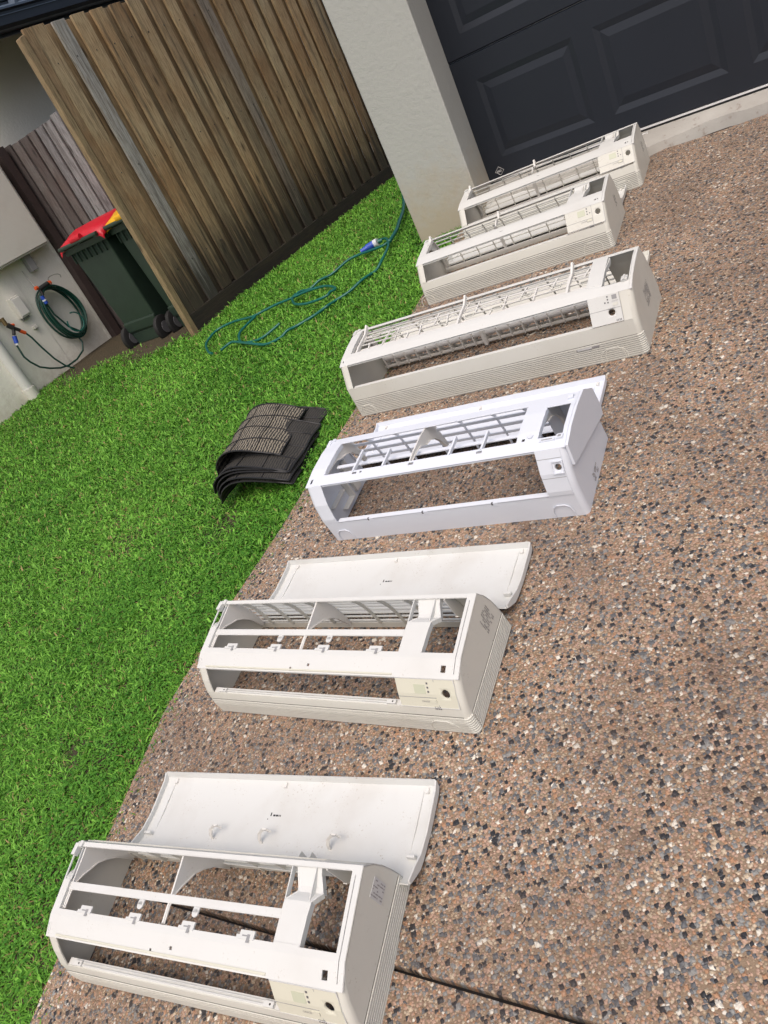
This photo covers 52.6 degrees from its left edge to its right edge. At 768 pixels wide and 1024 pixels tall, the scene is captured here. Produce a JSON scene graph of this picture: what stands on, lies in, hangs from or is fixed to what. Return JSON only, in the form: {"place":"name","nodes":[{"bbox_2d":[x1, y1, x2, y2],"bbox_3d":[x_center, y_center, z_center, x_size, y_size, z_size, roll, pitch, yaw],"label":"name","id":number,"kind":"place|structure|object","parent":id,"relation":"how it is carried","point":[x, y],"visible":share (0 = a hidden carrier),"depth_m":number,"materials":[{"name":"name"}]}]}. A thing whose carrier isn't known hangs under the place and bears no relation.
{"place":"outdoors","nodes":[
{"label":"outdoors","id":0,"kind":"place"},
{"bbox_2d":[30,896,573,1023],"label":"driveway","id":1,"kind":"structure","parent":0,"point":[412,1000],"depth_m":1.59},
{"bbox_2d":[46,840,410,1023],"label":"front casing","id":2,"kind":"object","parent":1,"relation":"on","point":[358,966],"visible":0.98,"depth_m":1.44,"materials":[{"name":"beige plastic"}]},
{"bbox_2d":[159,902,583,1023],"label":"driveway joint","id":3,"kind":"object","parent":1,"relation":"on","point":[460,988],"visible":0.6,"depth_m":1.33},
{"bbox_2d":[0,125,734,1023],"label":"ground","id":4,"kind":"structure","parent":0,"point":[110,349],"depth_m":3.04,"materials":[{"name":"green plant"}]},
{"bbox_2d":[58,209,171,348],"bbox_3d":[-1.864,-1.752,5.804,0.497,0.933,0.602,-6,35,35],"label":"wheelie bin","id":5,"kind":"object","parent":4,"relation":"on","point":[109,265],"visible":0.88,"depth_m":5.63,"materials":[{"name":"green plastic"}]},
{"bbox_2d":[4,111,234,329],"bbox_3d":[-1.981,-2.259,5.959,1.661,1.760,0.065,-3,37,38],"label":"side fence","id":6,"kind":"object","parent":4,"relation":"on","point":[51,163],"visible":0.24,"depth_m":6.00,"materials":[{"name":"wood"}]},
{"bbox_2d":[103,210,184,332],"bbox_3d":[-1.469,-1.805,5.546,0.486,0.933,0.547,-4,36,37],"label":"wheelie bin","id":7,"kind":"object","parent":4,"relation":"on","point":[115,224],"visible":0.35,"depth_m":5.46,"materials":[{"name":"green plastic"}]},
{"bbox_2d":[0,0,381,422],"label":"neighbour house","id":8,"kind":"structure","parent":4,"relation":"on","point":[27,106],"depth_m":6.22,"materials":[{"name":"grey paint"}]},
{"bbox_2d":[0,318,25,345],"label":"garden tap","id":9,"kind":"object","parent":8,"relation":"attached to","point":[13,328],"visible":1,"depth_m":5.99,"materials":[{"name":"gold metal"}]},
{"bbox_2d":[26,332,74,368],"bbox_3d":[-2.627,-1.296,6.244,0.019,0.474,0.265,8,45,48],"label":"feed hose","id":10,"kind":"object","parent":9,"relation":"hanging from","point":[39,345],"visible":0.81,"depth_m":6.19,"materials":[{"name":"rubber"}]},
{"bbox_2d":[6,294,30,320],"bbox_3d":[-2.860,-1.602,6.101,0.058,0.185,0.090,-3,37,38],"label":"junction box","id":11,"kind":"object","parent":8,"relation":"attached to","point":[19,307],"visible":1,"depth_m":6.08,"materials":[{"name":"beige plastic"}]},
{"bbox_2d":[0,341,39,399],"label":"downpipe","id":12,"kind":"object","parent":8,"relation":"attached to","point":[30,391],"visible":0.87,"depth_m":6.01,"materials":[{"name":"white plastic"}]},
{"bbox_2d":[0,168,48,272],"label":"meter box","id":13,"kind":"object","parent":8,"relation":"attached to","point":[22,236],"visible":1,"depth_m":6.01,"materials":[{"name":"beige plastic"}]},
{"bbox_2d":[0,169,46,266],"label":"door","id":14,"kind":"structure","parent":13,"relation":"in","point":[20,234],"depth_m":6.00,"materials":[{"name":"beige plastic"}]},
{"bbox_2d":[16,271,87,368],"bbox_3d":[-2.713,-1.542,6.231,0.130,0.773,0.731,-3,37,38],"label":"coiled hose","id":15,"kind":"object","parent":8,"relation":"attached to","point":[43,301],"visible":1,"depth_m":6.31,"materials":[{"name":"green plastic"}]},
{"bbox_2d":[16,0,393,335],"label":"paling fence","id":16,"kind":"object","parent":4,"relation":"on","point":[217,161],"visible":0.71,"depth_m":5.47,"materials":[{"name":"brown wood"}]},
{"bbox_2d":[0,227,460,1022],"bbox_3d":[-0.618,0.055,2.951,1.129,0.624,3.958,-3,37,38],"label":"ground cover","id":17,"kind":"object","parent":4,"relation":"on","point":[88,797],"visible":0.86,"depth_m":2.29,"materials":[{"name":"green plant"}]},
{"bbox_2d":[220,441,318,503],"bbox_3d":[-0.429,-0.181,2.894,0.336,0.082,0.306,-11,34,28],"label":"air filter","id":18,"kind":"object","parent":4,"relation":"on","point":[228,488],"visible":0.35,"depth_m":2.80,"materials":[{"name":"black plastic"},{"name":"plastic mesh"},{"name":"dust"}]},
{"bbox_2d":[218,431,319,499],"bbox_3d":[-0.437,-0.196,2.893,0.336,0.081,0.306,-11,35,30],"label":"air filter","id":19,"kind":"object","parent":18,"relation":"on","point":[272,476],"visible":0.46,"depth_m":2.78,"materials":[{"name":"plastic"},{"name":"plastic mesh"},{"name":"dust"}]},
{"bbox_2d":[217,460,294,495],"bbox_3d":[-0.452,-0.216,2.919,0.336,0.082,0.306,-14,33,28],"label":"air filter","id":20,"kind":"object","parent":19,"relation":"on","point":[222,480],"visible":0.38,"depth_m":2.80,"materials":[{"name":"plastic"}]},
{"bbox_2d":[213,452,293,493],"bbox_3d":[-0.468,-0.225,2.924,0.336,0.081,0.306,-14,34,26],"label":"air filter","id":21,"kind":"object","parent":20,"relation":"on","point":[234,455],"visible":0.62,"depth_m":2.83,"materials":[{"name":"plastic"}]},
{"bbox_2d":[216,403,306,475],"bbox_3d":[-0.478,-0.297,2.974,0.291,0.096,0.341,-14,33,24],"label":"air filter","id":22,"kind":"object","parent":21,"relation":"on","point":[262,428],"visible":0.93,"depth_m":2.94,"materials":[{"name":"plastic"},{"name":"plastic mesh"},{"name":"dust"}]},
{"bbox_2d":[218,418,321,481],"bbox_3d":[-0.438,-0.237,2.913,0.336,0.082,0.306,-7,37,29],"label":"air filter","id":23,"kind":"object","parent":20,"relation":"on","point":[303,431],"visible":0.67,"depth_m":2.84,"materials":[{"name":"plastic"},{"name":"plastic mesh"},{"name":"dust"}]},
{"bbox_2d":[300,406,330,422],"bbox_3d":[-0.382,-0.305,3.009,0.276,0.056,0.306,-8,36,31],"label":"air filter","id":24,"kind":"object","parent":23,"relation":"on","point":[312,414],"visible":0.16,"depth_m":3.04,"materials":[{"name":"plastic"}]},
{"bbox_2d":[205,193,405,354],"bbox_3d":[-0.185,-1.699,4.932,1.298,0.140,2.499,-3,37,38],"label":"garden hose","id":25,"kind":"object","parent":4,"relation":"on","point":[372,245],"visible":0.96,"depth_m":4.38,"materials":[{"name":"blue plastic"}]},
{"bbox_2d":[322,0,582,243],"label":"garage wall","id":26,"kind":"structure","parent":4,"relation":"on","point":[393,51],"depth_m":3.65,"materials":[{"name":"white paint"}]},
{"bbox_2d":[426,0,767,183],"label":"garage door","id":27,"kind":"structure","parent":26,"relation":"attached to","point":[568,76],"depth_m":3.46,"materials":[{"name":"paint"}]},
{"bbox_2d":[426,0,581,63],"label":"door section","id":28,"kind":"structure","parent":27,"relation":"in","point":[463,28],"depth_m":3.54,"materials":[{"name":"paint"}]},
{"bbox_2d":[449,0,767,180],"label":"door section","id":29,"kind":"structure","parent":27,"relation":"in","point":[588,70],"depth_m":3.43,"materials":[{"name":"paint"}]},
{"bbox_2d":[106,114,767,1023],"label":"driveway","id":30,"kind":"structure","parent":0,"point":[596,852],"depth_m":1.63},
{"bbox_2d":[34,236,461,1023],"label":"clippings","id":31,"kind":"object","parent":30,"relation":"on","point":[180,710],"visible":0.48,"depth_m":2.20,"materials":[{"name":"green plant"}]},
{"bbox_2d":[128,772,438,884],"bbox_3d":[-0.256,0.682,1.714,0.803,0.053,0.218,-11,43,32],"label":"loose cover","id":32,"kind":"object","parent":30,"relation":"on","point":[387,822],"visible":0.96,"depth_m":1.70,"materials":[{"name":"white plastic"}]},
{"bbox_2d":[197,593,511,733],"bbox_3d":[-0.116,0.341,1.879,0.801,0.174,0.274,-6,46,36],"label":"front casing","id":33,"kind":"object","parent":30,"relation":"on","point":[229,653],"visible":1,"depth_m":1.77,"materials":[{"name":"beige plastic"}]},
{"bbox_2d":[257,542,531,612],"bbox_3d":[-0.001,0.188,2.066,0.803,0.040,0.210,-7,44,36],"label":"loose cover","id":34,"kind":"object","parent":30,"relation":"on","point":[495,574],"visible":0.77,"depth_m":2.05,"materials":[{"name":"white plastic"}]},
{"bbox_2d":[306,388,607,539],"bbox_3d":[0.180,-0.132,2.151,0.808,0.207,0.304,-7,43,35],"label":"front casing","id":35,"kind":"object","parent":30,"relation":"on","point":[574,447],"visible":1,"depth_m":2.04,"materials":[{"name":"white plastic"}]},
{"bbox_2d":[356,375,606,464],"bbox_3d":[0.267,-0.264,2.381,0.808,0.036,0.230,-7,42,35],"label":"loose cover","id":36,"kind":"object","parent":30,"relation":"on","point":[597,384],"visible":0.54,"depth_m":2.41,"materials":[{"name":"white plastic"}]},
{"bbox_2d":[339,246,660,415],"bbox_3d":[0.338,-0.587,2.562,1.043,0.228,0.305,-8,41,35],"label":"front casing","id":37,"kind":"object","parent":30,"relation":"on","point":[631,296],"visible":1,"depth_m":2.47,"materials":[{"name":"beige plastic"}]},
{"bbox_2d":[390,250,649,340],"bbox_3d":[0.441,-0.743,2.844,1.028,0.032,0.214,-9,40,34],"label":"loose cover","id":38,"kind":"object","parent":30,"relation":"on","point":[646,254],"visible":0.27,"depth_m":2.89,"materials":[{"name":"beige plastic"}]},
{"bbox_2d":[416,174,624,306],"bbox_3d":[0.510,-1.086,3.102,0.818,0.198,0.295,-8,39,34],"label":"front casing","id":39,"kind":"object","parent":30,"relation":"on","point":[592,202],"visible":1,"depth_m":3.02,"materials":[{"name":"beige plastic"}]},
{"bbox_2d":[446,185,626,265],"bbox_3d":[0.628,-1.218,3.327,0.798,0.032,0.209,-9,38,33],"label":"loose cover","id":40,"kind":"object","parent":30,"relation":"on","point":[622,193],"visible":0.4,"depth_m":3.35,"materials":[{"name":"white plastic"}]},
{"bbox_2d":[458,122,649,238],"bbox_3d":[0.716,-1.438,3.417,0.818,0.198,0.295,-9,37,33],"label":"front casing","id":41,"kind":"object","parent":30,"relation":"on","point":[621,155],"visible":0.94,"depth_m":3.34,"materials":[{"name":"beige plastic"}]},
{"bbox_2d":[484,132,647,213],"bbox_3d":[0.825,-1.573,3.635,0.798,0.032,0.184,-9,45,33],"label":"loose cover","id":42,"kind":"object","parent":30,"relation":"on","point":[575,177],"visible":0.2,"depth_m":3.71,"materials":[{"name":"white plastic"}]},
{"bbox_2d":[487,88,767,201],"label":"garage threshold","id":43,"kind":"object","parent":30,"relation":"on","point":[711,120],"visible":0.48,"depth_m":3.32,"materials":[{"name":"concrete"}]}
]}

